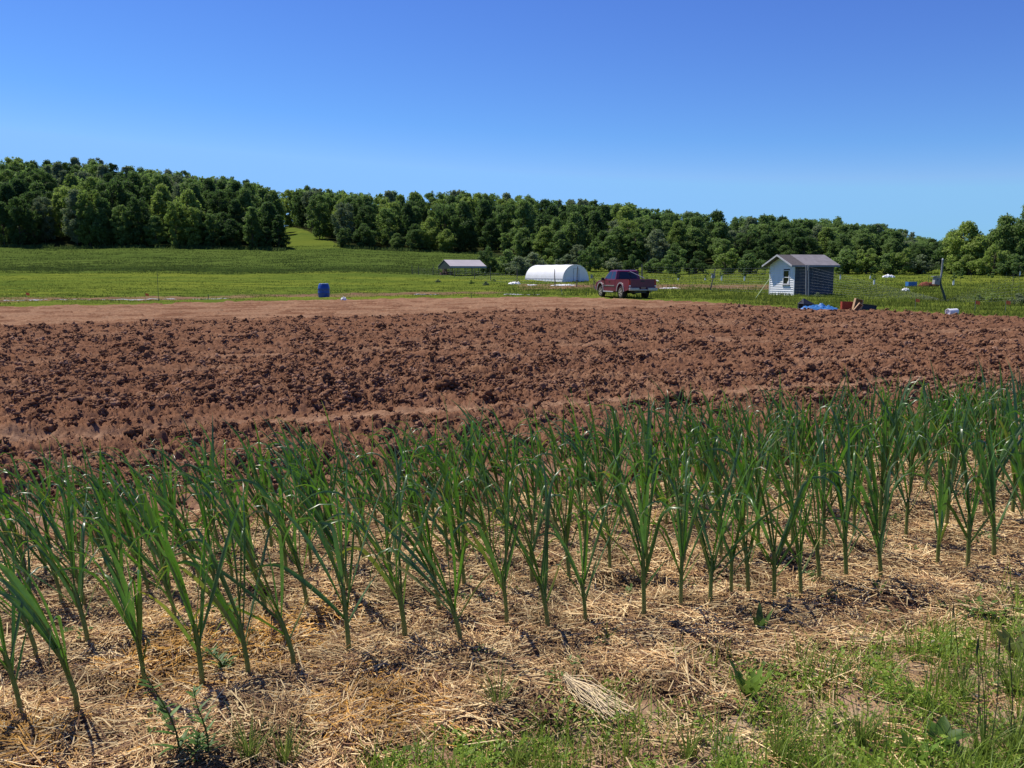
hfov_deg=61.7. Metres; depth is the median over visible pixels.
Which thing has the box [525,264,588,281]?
hoop house
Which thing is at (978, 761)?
verge grass
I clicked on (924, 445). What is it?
garlic plant
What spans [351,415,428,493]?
garlic plant
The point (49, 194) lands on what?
tree
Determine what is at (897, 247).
tree
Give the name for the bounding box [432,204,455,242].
tree
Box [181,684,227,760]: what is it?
stem weed
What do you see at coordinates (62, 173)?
tree
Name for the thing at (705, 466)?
garlic plant
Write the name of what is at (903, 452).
garlic plant
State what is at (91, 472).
garlic plant
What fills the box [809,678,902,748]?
grass tuft
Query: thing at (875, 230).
tree
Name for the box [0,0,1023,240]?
sky
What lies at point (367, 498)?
garlic plant
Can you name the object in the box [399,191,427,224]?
tree
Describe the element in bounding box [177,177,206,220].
tree
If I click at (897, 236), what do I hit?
tree
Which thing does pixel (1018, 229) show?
tree
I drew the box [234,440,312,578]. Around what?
garlic plant
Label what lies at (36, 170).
tree
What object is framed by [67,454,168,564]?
garlic plant
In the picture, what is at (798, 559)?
garlic plant
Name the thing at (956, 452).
garlic plant
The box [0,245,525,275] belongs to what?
hay grass
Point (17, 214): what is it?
tree
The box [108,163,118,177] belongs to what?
tree
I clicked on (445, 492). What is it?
garlic plant
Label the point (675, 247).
tree
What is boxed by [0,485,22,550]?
garlic plant
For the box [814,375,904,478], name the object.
garlic plant
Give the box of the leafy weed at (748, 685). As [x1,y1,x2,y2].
[727,655,775,702]
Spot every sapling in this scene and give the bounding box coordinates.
[950,273,956,284]
[956,268,965,277]
[987,269,994,283]
[1010,266,1018,280]
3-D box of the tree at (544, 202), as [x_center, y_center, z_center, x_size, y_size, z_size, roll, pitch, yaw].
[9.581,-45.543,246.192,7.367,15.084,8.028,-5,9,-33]
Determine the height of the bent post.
2.610 m
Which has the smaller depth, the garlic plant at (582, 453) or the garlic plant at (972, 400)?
the garlic plant at (582, 453)
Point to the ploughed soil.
(218, 312)
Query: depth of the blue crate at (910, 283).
99.04 m
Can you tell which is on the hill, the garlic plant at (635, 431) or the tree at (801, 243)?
the tree at (801, 243)
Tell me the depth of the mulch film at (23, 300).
48.63 m
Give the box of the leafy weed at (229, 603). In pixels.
[206,596,241,616]
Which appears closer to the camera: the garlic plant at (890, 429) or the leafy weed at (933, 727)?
the leafy weed at (933, 727)
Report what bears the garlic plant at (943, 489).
on the garden bed ground at (874, 705)
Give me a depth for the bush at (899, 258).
141.75 m
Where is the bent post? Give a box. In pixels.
[940,259,945,300]
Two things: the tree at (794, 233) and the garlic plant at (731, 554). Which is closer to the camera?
the garlic plant at (731, 554)
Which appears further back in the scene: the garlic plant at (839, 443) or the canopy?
the canopy
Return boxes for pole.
[807,265,808,294]
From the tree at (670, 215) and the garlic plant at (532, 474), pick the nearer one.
the garlic plant at (532, 474)
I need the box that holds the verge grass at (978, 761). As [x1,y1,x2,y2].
[333,556,1023,767]
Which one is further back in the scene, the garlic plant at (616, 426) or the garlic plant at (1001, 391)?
the garlic plant at (1001, 391)
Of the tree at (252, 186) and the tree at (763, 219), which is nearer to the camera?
the tree at (763, 219)
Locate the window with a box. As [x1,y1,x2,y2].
[782,270,789,284]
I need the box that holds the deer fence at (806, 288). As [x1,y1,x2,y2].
[593,264,1022,301]
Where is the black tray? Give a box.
[862,304,876,309]
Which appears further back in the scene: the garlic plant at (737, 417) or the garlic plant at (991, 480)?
the garlic plant at (737, 417)
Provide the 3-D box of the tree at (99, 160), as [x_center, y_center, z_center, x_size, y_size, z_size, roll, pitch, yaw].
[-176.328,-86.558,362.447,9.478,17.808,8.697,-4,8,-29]
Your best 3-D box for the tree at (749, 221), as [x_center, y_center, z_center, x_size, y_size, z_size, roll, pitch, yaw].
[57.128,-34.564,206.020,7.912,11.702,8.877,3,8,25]
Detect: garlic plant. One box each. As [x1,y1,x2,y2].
[0,433,84,564]
[0,441,66,543]
[0,449,113,608]
[0,452,58,568]
[0,468,56,584]
[0,477,20,571]
[0,482,62,606]
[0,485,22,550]
[0,493,105,645]
[0,522,38,660]
[0,535,59,718]
[0,552,80,710]
[21,447,108,570]
[36,439,107,548]
[43,521,150,690]
[48,445,141,527]
[48,477,119,580]
[55,441,114,550]
[57,454,149,592]
[59,451,136,566]
[64,447,191,615]
[64,469,132,597]
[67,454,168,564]
[79,447,156,547]
[82,453,171,588]
[104,446,189,560]
[117,481,248,685]
[124,467,211,579]
[133,468,224,619]
[134,428,186,536]
[141,415,229,551]
[155,476,283,676]
[155,485,316,669]
[162,473,257,576]
[165,452,266,613]
[169,413,211,530]
[169,445,256,526]
[172,419,234,514]
[178,473,259,583]
[214,418,278,548]
[214,431,268,530]
[218,455,340,608]
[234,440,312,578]
[234,448,284,516]
[240,413,313,543]
[248,456,383,658]
[251,425,311,525]
[251,440,351,567]
[256,417,342,540]
[261,463,359,595]
[262,440,342,565]
[265,426,327,542]
[279,422,332,520]
[286,453,382,560]
[287,403,350,513]
[294,435,452,639]
[305,437,367,540]
[321,444,414,598]
[324,417,389,524]
[324,419,436,551]
[328,438,394,526]
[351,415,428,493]
[353,471,440,609]
[354,427,449,534]
[355,489,496,644]
[367,427,427,557]
[376,421,441,506]
[382,415,454,530]
[384,447,463,556]
[385,382,487,525]
[389,462,480,584]
[394,428,528,586]
[396,425,478,550]
[402,423,461,503]
[404,401,520,520]
[411,426,501,549]
[416,420,480,508]
[434,419,492,509]
[438,418,497,521]
[439,427,523,543]
[447,467,543,627]
[452,400,503,504]
[457,414,546,516]
[460,449,572,583]
[465,406,521,495]
[471,452,574,629]
[486,439,548,541]
[488,408,564,509]
[500,441,574,544]
[501,412,563,514]
[504,407,543,499]
[511,423,593,584]
[515,402,584,495]
[522,436,632,541]
[524,387,595,516]
[527,483,627,628]
[542,407,637,531]
[546,390,625,499]
[549,407,596,498]
[554,454,654,575]
[556,393,635,529]
[558,413,631,516]
[570,395,624,512]
[571,443,696,619]
[586,391,630,482]
[586,412,667,504]
[589,435,663,576]
[591,395,652,473]
[604,401,672,465]
[611,392,664,525]
[621,389,672,469]
[625,410,694,509]
[631,457,737,608]
[634,389,693,504]
[634,426,716,529]
[636,440,702,561]
[637,386,683,486]
[644,424,781,558]
[649,378,712,477]
[655,409,718,498]
[657,440,816,609]
[659,389,726,479]
[667,386,752,495]
[669,387,721,498]
[672,458,763,591]
[673,410,725,525]
[678,400,757,514]
[681,429,757,550]
[682,426,780,593]
[690,408,793,507]
[692,393,744,479]
[696,398,754,495]
[699,447,844,598]
[700,397,787,548]
[711,385,757,481]
[711,398,758,474]
[720,382,787,474]
[720,410,810,498]
[722,401,774,479]
[723,389,803,491]
[731,431,821,597]
[731,448,827,581]
[736,405,803,512]
[741,391,837,542]
[751,380,806,452]
[760,385,828,497]
[762,383,813,461]
[765,396,797,485]
[766,393,846,505]
[768,376,843,487]
[771,364,848,490]
[776,395,875,501]
[776,413,870,547]
[792,398,836,457]
[793,410,886,578]
[797,364,852,438]
[802,401,864,482]
[806,430,932,580]
[808,406,885,536]
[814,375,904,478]
[816,379,859,470]
[823,376,870,452]
[826,401,911,495]
[831,400,877,480]
[834,394,880,477]
[842,377,876,453]
[842,405,932,530]
[849,397,934,491]
[853,374,943,483]
[856,377,916,454]
[856,408,965,540]
[866,376,972,494]
[866,386,927,450]
[871,374,916,470]
[877,389,952,468]
[881,366,915,431]
[887,380,951,470]
[893,384,935,458]
[894,382,964,492]
[901,377,980,460]
[902,354,986,452]
[902,396,1020,522]
[903,389,947,461]
[906,449,952,569]
[908,383,987,468]
[910,405,1019,568]
[914,367,971,455]
[921,373,980,485]
[928,386,996,485]
[931,394,1023,558]
[934,382,1023,519]
[935,376,980,458]
[935,377,991,435]
[940,376,1023,484]
[941,380,1001,443]
[943,362,999,462]
[951,405,1023,519]
[956,366,1008,456]
[962,354,1005,443]
[974,386,1023,485]
[981,372,1023,458]
[982,372,1022,480]
[983,372,1020,437]
[983,429,1023,515]
[985,358,1023,512]
[988,365,1022,425]
[999,362,1017,452]
[1002,416,1023,490]
[1010,370,1023,418]
[1012,382,1023,423]
[1018,367,1022,448]
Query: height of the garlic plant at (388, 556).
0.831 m
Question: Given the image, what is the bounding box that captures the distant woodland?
[0,159,1013,261]
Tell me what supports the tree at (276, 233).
on the hill
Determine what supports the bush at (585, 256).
on the meadow
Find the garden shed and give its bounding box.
[762,254,839,294]
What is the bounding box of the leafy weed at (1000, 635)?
[994,626,1023,661]
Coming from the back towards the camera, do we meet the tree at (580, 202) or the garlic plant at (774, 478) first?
the tree at (580, 202)
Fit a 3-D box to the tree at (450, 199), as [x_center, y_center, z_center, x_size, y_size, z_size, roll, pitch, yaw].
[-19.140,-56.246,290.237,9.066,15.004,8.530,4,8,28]
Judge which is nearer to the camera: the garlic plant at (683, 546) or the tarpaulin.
the garlic plant at (683, 546)
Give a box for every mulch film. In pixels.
[1,299,45,300]
[53,298,226,299]
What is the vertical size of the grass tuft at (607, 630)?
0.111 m
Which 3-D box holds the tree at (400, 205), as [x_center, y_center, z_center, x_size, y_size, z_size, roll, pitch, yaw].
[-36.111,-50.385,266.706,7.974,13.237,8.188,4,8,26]
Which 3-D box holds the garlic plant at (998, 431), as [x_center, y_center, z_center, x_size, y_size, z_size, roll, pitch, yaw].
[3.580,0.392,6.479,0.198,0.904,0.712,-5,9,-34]
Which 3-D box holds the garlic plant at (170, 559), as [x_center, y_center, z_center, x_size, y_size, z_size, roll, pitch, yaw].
[-1.243,0.808,3.259,0.511,0.855,0.166,-7,10,-42]
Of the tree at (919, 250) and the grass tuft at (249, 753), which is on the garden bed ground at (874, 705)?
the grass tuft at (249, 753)
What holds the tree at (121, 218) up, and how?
on the hill
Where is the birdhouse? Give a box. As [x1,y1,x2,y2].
[931,276,941,284]
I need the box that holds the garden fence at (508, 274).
[411,265,577,286]
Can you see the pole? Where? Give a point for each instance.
(808, 279)
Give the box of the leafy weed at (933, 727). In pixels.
[926,715,974,746]
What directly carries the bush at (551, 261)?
on the meadow
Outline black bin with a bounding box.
[797,298,814,308]
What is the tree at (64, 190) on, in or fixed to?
on the hill
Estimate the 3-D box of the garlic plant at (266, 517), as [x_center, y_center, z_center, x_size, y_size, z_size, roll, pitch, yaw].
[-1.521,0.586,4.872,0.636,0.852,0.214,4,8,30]
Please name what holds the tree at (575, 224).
on the hill
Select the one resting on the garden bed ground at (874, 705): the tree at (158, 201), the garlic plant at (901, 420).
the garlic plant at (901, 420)
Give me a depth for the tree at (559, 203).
292.10 m
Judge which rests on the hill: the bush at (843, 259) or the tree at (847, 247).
the tree at (847, 247)
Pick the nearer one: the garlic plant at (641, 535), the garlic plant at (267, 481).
the garlic plant at (641, 535)
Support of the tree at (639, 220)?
on the hill
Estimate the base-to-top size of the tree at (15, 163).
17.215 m
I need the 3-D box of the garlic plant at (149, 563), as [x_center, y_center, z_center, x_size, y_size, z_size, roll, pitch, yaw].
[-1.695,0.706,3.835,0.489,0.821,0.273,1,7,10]
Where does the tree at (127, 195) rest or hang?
on the hill
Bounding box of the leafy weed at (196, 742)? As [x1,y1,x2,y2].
[173,729,217,762]
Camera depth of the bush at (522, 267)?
149.74 m
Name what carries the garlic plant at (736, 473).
on the garden bed ground at (874, 705)
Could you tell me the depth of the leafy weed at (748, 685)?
3.25 m
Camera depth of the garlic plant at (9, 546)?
4.12 m
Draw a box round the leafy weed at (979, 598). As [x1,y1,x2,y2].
[955,594,997,615]
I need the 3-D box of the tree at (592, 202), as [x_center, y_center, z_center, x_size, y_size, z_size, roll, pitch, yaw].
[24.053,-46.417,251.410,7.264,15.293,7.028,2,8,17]
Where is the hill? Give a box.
[0,223,905,266]
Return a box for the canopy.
[438,260,486,275]
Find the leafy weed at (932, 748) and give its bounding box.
[899,730,939,765]
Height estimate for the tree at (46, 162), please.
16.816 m
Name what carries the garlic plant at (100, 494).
on the garden bed ground at (874, 705)
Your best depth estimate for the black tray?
37.68 m
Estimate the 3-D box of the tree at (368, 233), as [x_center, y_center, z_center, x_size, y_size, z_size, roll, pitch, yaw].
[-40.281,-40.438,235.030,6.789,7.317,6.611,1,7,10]
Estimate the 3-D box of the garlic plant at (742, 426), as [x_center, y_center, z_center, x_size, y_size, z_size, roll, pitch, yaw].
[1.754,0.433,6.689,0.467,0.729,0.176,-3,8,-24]
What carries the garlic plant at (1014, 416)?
on the garden bed ground at (874, 705)
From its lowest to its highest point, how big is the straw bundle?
0.069 m
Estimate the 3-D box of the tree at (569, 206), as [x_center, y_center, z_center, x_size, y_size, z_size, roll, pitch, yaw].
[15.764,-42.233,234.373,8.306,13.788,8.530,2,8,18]
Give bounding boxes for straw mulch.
[0,439,1023,767]
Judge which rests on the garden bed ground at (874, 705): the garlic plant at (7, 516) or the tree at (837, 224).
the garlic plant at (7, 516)
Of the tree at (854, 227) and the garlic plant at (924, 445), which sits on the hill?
the tree at (854, 227)
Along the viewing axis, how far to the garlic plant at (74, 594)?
3.67 m
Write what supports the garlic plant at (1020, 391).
on the garden bed ground at (874, 705)
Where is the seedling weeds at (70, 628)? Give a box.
[58,460,1023,765]
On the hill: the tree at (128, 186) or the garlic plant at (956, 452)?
the tree at (128, 186)
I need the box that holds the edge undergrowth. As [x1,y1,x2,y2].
[0,241,991,269]
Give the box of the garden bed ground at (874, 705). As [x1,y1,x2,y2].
[0,439,1023,767]
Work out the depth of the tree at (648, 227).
194.85 m
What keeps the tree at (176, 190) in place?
on the hill
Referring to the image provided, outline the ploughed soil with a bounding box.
[0,296,1023,546]
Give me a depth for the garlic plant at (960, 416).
6.94 m
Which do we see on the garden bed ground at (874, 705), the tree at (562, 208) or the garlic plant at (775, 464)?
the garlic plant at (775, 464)
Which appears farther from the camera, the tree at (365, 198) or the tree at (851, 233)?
the tree at (365, 198)
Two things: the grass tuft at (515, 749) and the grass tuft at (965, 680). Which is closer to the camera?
the grass tuft at (515, 749)
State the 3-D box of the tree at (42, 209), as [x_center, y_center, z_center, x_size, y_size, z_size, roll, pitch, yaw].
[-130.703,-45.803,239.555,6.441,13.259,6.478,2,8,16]
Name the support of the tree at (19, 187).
on the hill
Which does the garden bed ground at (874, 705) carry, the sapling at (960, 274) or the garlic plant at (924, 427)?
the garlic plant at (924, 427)
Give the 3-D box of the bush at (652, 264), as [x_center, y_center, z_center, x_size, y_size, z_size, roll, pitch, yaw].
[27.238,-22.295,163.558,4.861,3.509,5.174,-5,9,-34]
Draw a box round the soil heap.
[918,281,932,286]
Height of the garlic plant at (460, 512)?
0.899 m
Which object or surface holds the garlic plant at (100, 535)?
on the garden bed ground at (874, 705)
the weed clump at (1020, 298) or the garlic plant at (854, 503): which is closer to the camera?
the garlic plant at (854, 503)
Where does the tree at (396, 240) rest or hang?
on the hill
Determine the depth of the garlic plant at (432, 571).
3.98 m
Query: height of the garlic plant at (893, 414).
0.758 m
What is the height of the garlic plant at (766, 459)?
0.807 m
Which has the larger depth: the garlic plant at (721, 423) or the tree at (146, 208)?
the tree at (146, 208)
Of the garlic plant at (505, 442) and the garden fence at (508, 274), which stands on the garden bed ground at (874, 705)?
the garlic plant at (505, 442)
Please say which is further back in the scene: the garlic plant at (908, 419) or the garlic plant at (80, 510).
the garlic plant at (908, 419)
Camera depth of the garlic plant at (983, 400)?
7.49 m
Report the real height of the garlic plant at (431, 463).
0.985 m
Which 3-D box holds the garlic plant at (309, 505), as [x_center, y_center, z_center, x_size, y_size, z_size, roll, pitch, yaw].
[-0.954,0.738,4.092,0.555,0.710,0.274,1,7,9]
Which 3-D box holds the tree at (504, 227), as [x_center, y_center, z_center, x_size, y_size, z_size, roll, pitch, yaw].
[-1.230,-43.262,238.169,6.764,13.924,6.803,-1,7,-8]
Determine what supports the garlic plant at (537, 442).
on the garden bed ground at (874, 705)
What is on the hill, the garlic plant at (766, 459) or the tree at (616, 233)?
the tree at (616, 233)
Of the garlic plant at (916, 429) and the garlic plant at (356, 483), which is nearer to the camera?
the garlic plant at (356, 483)
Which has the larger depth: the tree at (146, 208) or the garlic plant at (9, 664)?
the tree at (146, 208)
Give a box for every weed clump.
[971,294,984,300]
[985,293,1002,301]
[1006,293,1023,305]
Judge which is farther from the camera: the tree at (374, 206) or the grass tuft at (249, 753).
the tree at (374, 206)
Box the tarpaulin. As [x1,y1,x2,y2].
[800,303,837,309]
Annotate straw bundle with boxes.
[562,671,636,720]
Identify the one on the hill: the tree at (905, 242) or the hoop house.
the tree at (905, 242)
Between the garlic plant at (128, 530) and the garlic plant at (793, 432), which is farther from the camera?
the garlic plant at (793, 432)
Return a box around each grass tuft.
[206,699,287,764]
[240,709,324,767]
[459,656,525,710]
[490,721,538,767]
[602,621,624,640]
[661,716,713,761]
[741,709,818,765]
[791,623,828,667]
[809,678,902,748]
[932,636,1022,762]
[933,602,1005,702]
[968,635,1023,756]
[982,636,1023,696]
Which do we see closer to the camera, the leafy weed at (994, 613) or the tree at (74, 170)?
the leafy weed at (994, 613)
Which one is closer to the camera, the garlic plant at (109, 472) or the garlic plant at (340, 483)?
the garlic plant at (109, 472)
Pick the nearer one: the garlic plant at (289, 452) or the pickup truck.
the garlic plant at (289, 452)
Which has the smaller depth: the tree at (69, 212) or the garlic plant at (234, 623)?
the garlic plant at (234, 623)
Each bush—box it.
[477,246,497,273]
[491,249,515,273]
[503,256,531,274]
[518,252,546,265]
[542,255,554,264]
[554,254,578,264]
[576,246,603,270]
[601,257,623,271]
[622,254,641,271]
[643,258,667,272]
[661,249,686,273]
[681,258,708,272]
[713,247,741,273]
[732,253,768,273]
[830,249,871,273]
[851,248,882,273]
[869,253,904,273]
[889,248,918,273]
[905,254,939,273]
[950,254,978,274]
[974,244,1010,274]
[995,254,1023,275]
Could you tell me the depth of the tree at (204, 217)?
241.57 m
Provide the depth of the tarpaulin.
36.90 m
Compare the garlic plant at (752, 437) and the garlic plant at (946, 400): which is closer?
the garlic plant at (752, 437)
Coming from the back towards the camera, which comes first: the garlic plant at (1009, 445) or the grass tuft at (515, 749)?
the garlic plant at (1009, 445)
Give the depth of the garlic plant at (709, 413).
6.07 m
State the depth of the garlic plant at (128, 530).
4.26 m
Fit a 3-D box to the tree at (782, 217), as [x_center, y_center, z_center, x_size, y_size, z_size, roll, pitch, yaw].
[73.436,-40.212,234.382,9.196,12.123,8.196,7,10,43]
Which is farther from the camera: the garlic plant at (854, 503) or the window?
the window
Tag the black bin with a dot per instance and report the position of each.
(803, 302)
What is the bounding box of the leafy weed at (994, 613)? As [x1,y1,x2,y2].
[977,602,1009,618]
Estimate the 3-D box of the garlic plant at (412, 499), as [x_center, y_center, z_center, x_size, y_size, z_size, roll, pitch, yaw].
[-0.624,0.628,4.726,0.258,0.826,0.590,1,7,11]
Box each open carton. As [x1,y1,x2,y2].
[852,298,863,309]
[853,303,862,310]
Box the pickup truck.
[595,270,657,297]
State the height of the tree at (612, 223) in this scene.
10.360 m
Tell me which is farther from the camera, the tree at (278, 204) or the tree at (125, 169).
the tree at (125, 169)
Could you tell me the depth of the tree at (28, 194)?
241.53 m
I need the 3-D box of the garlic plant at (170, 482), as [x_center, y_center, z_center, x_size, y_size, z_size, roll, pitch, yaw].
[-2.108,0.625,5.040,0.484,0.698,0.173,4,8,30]
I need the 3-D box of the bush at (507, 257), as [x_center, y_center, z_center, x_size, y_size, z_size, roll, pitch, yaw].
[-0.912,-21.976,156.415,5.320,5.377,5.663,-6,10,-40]
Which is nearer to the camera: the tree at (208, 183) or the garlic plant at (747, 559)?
the garlic plant at (747, 559)
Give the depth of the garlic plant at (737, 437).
5.54 m
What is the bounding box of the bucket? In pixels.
[944,308,958,314]
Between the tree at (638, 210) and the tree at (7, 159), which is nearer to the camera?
the tree at (638, 210)
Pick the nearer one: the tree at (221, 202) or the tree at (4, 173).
the tree at (221, 202)
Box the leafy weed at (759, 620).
[749,602,773,629]
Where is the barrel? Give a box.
[318,283,329,296]
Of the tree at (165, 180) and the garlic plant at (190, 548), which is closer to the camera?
the garlic plant at (190, 548)
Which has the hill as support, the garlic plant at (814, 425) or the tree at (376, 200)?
the tree at (376, 200)
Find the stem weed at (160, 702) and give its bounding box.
[137,667,201,763]
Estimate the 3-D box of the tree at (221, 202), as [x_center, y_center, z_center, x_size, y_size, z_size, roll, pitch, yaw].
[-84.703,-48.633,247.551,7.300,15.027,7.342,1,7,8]
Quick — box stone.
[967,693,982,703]
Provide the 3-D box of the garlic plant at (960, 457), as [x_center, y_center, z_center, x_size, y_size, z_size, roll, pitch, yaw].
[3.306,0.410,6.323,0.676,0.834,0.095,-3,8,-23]
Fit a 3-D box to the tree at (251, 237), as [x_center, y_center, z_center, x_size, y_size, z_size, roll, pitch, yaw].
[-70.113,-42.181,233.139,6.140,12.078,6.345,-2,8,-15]
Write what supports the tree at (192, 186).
on the hill
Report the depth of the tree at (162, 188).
246.20 m
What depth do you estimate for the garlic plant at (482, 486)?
5.73 m
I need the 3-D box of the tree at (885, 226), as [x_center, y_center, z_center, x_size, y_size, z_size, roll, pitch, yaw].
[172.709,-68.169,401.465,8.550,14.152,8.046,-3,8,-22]
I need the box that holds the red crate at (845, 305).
[840,302,852,309]
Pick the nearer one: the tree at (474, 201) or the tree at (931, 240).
the tree at (931, 240)
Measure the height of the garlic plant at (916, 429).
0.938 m
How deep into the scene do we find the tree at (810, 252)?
186.58 m
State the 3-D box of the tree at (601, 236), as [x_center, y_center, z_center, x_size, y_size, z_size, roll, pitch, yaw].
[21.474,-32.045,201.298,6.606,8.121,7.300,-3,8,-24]
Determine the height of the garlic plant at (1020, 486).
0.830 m
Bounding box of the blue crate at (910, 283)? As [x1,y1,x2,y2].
[905,282,916,285]
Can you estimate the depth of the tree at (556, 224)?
210.63 m
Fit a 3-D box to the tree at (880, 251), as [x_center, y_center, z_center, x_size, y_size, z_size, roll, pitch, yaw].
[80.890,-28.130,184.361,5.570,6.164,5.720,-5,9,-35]
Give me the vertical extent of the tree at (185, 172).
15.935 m
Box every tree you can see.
[0,164,20,178]
[0,168,15,182]
[0,182,20,234]
[0,201,12,244]
[4,156,22,164]
[4,196,32,243]
[7,178,29,225]
[9,159,23,180]
[14,170,39,191]
[19,161,35,171]
[19,191,38,234]
[19,210,44,243]
[24,167,31,180]
[29,160,39,168]
[29,180,49,199]
[30,196,56,241]
[32,189,52,230]
[33,168,53,192]
[37,170,57,192]
[38,159,50,168]
[43,165,56,186]
[46,162,63,186]
[47,192,65,238]
[51,185,69,228]
[56,161,73,176]
[57,170,66,185]
[58,185,87,237]
[60,189,87,244]
[62,173,83,198]
[65,165,80,173]
[68,157,80,168]
[70,169,82,181]
[72,189,100,245]
[74,171,92,180]
[79,176,102,206]
[82,196,119,244]
[87,157,103,164]
[87,164,98,177]
[95,164,110,182]
[96,179,129,237]
[101,171,124,193]
[107,171,142,193]
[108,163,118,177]
[108,180,139,204]
[109,205,132,244]
[116,192,136,237]
[120,166,129,177]
[124,196,150,244]
[130,202,151,237]
[131,185,153,222]
[139,174,169,201]
[141,215,167,244]
[146,169,162,175]
[149,183,171,220]
[149,191,169,238]
[152,173,175,194]
[163,168,173,174]
[163,201,185,245]
[164,173,183,186]
[170,182,184,201]
[172,189,206,241]
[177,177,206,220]
[180,170,190,182]
[181,182,207,221]
[181,207,205,245]
[183,175,194,187]
[198,208,212,240]
[200,177,216,210]
[200,213,225,246]
[202,189,216,213]
[206,190,230,223]
[213,212,228,243]
[214,188,233,226]
[215,178,227,190]
[218,218,243,246]
[221,176,233,180]
[227,180,241,200]
[227,199,245,239]
[232,188,255,207]
[235,188,256,233]
[241,182,256,195]
[243,206,264,247]
[252,201,280,245]
[257,187,274,207]
[259,226,273,246]
[261,193,273,219]
[268,190,286,228]
[268,214,290,247]
[281,189,296,226]
[288,190,303,226]
[293,195,309,227]
[301,190,318,229]
[305,193,330,238]
[312,188,322,214]
[316,190,334,225]
[320,193,339,236]
[329,198,345,236]
[331,202,354,242]
[337,228,351,246]
[344,196,362,242]
[350,194,374,222]
[352,223,376,247]
[353,204,378,238]
[369,195,380,231]
[374,196,388,225]
[376,201,400,238]
[376,208,398,246]
[379,198,386,207]
[384,190,395,202]
[388,233,405,248]
[392,200,403,239]
[395,194,405,206]
[395,202,419,246]
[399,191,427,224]
[404,224,425,249]
[405,205,424,242]
[408,199,428,233]
[418,217,443,249]
[424,191,444,228]
[427,203,449,245]
[431,199,450,236]
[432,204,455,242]
[436,229,458,251]
[446,201,479,250]
[447,195,461,229]
[449,190,461,198]
[455,196,478,226]
[467,200,474,230]
[468,236,478,251]
[473,192,484,225]
[473,199,496,249]
[475,193,498,243]
[478,219,499,250]
[495,203,517,248]
[496,197,513,219]
[498,233,514,252]
[502,192,510,202]
[503,198,521,235]
[510,199,536,243]
[510,227,538,256]
[518,200,540,232]
[525,197,534,214]
[530,218,545,253]
[532,226,559,259]
[535,199,553,214]
[536,214,554,227]
[543,216,567,255]
[544,204,564,243]
[545,230,572,259]
[556,199,561,209]
[557,211,574,251]
[558,205,566,221]
[560,211,594,258]
[563,204,583,221]
[566,198,583,206]
[568,205,590,232]
[570,244,583,262]
[585,204,599,217]
[586,202,615,252]
[586,210,605,249]
[587,230,615,260]
[587,241,603,261]
[589,199,597,206]
[599,226,628,262]
[604,219,625,254]
[608,205,635,248]
[610,202,641,221]
[617,219,643,259]
[622,232,648,263]
[629,217,655,260]
[634,208,642,216]
[643,219,665,255]
[643,229,670,261]
[650,213,665,250]
[662,215,678,230]
[662,220,672,251]
[663,242,687,265]
[664,212,673,223]
[666,220,693,256]
[681,213,705,230]
[681,228,707,263]
[682,215,711,261]
[693,251,706,263]
[703,209,735,259]
[705,221,734,260]
[711,238,734,264]
[726,230,742,258]
[728,216,739,227]
[731,220,744,232]
[735,231,758,258]
[737,216,761,246]
[742,250,754,265]
[746,223,773,259]
[751,234,777,266]
[757,232,786,259]
[758,213,770,224]
[770,221,779,232]
[773,222,795,256]
[774,228,808,254]
[774,244,794,254]
[776,214,787,221]
[776,222,791,236]
[780,219,798,224]
[785,227,812,252]
[792,237,821,254]
[800,220,818,240]
[805,238,819,254]
[809,225,825,253]
[816,226,840,257]
[823,233,856,258]
[831,221,841,233]
[836,224,848,255]
[837,245,857,258]
[842,230,859,246]
[849,224,858,231]
[851,228,880,254]
[852,233,876,260]
[858,226,879,238]
[866,224,880,245]
[872,224,882,232]
[874,233,888,253]
[876,239,901,258]
[877,223,887,230]
[880,238,904,260]
[881,231,890,236]
[884,231,909,255]
[887,241,904,261]
[896,229,908,237]
[901,232,918,241]
[903,240,915,245]
[904,243,927,262]
[914,244,934,264]
[926,239,936,260]
[929,241,944,264]
[931,231,967,273]
[941,220,990,273]
[980,213,1023,271]
[1006,205,1023,265]
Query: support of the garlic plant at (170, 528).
on the garden bed ground at (874, 705)
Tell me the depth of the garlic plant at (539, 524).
4.43 m
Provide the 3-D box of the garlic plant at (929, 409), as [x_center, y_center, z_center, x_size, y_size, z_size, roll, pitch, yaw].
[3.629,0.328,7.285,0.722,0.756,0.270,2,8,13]
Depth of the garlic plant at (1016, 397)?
7.64 m
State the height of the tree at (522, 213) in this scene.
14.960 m
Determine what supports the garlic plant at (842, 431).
on the garden bed ground at (874, 705)
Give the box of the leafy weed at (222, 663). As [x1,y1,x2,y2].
[201,646,241,671]
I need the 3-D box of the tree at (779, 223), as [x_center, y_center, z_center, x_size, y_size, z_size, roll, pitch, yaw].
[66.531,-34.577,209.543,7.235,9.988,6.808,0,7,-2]
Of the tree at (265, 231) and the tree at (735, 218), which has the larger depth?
the tree at (735, 218)
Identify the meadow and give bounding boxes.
[0,244,1023,317]
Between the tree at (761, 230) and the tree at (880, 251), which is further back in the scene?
the tree at (761, 230)
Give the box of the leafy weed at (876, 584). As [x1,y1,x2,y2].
[872,579,886,593]
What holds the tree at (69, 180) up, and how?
on the hill

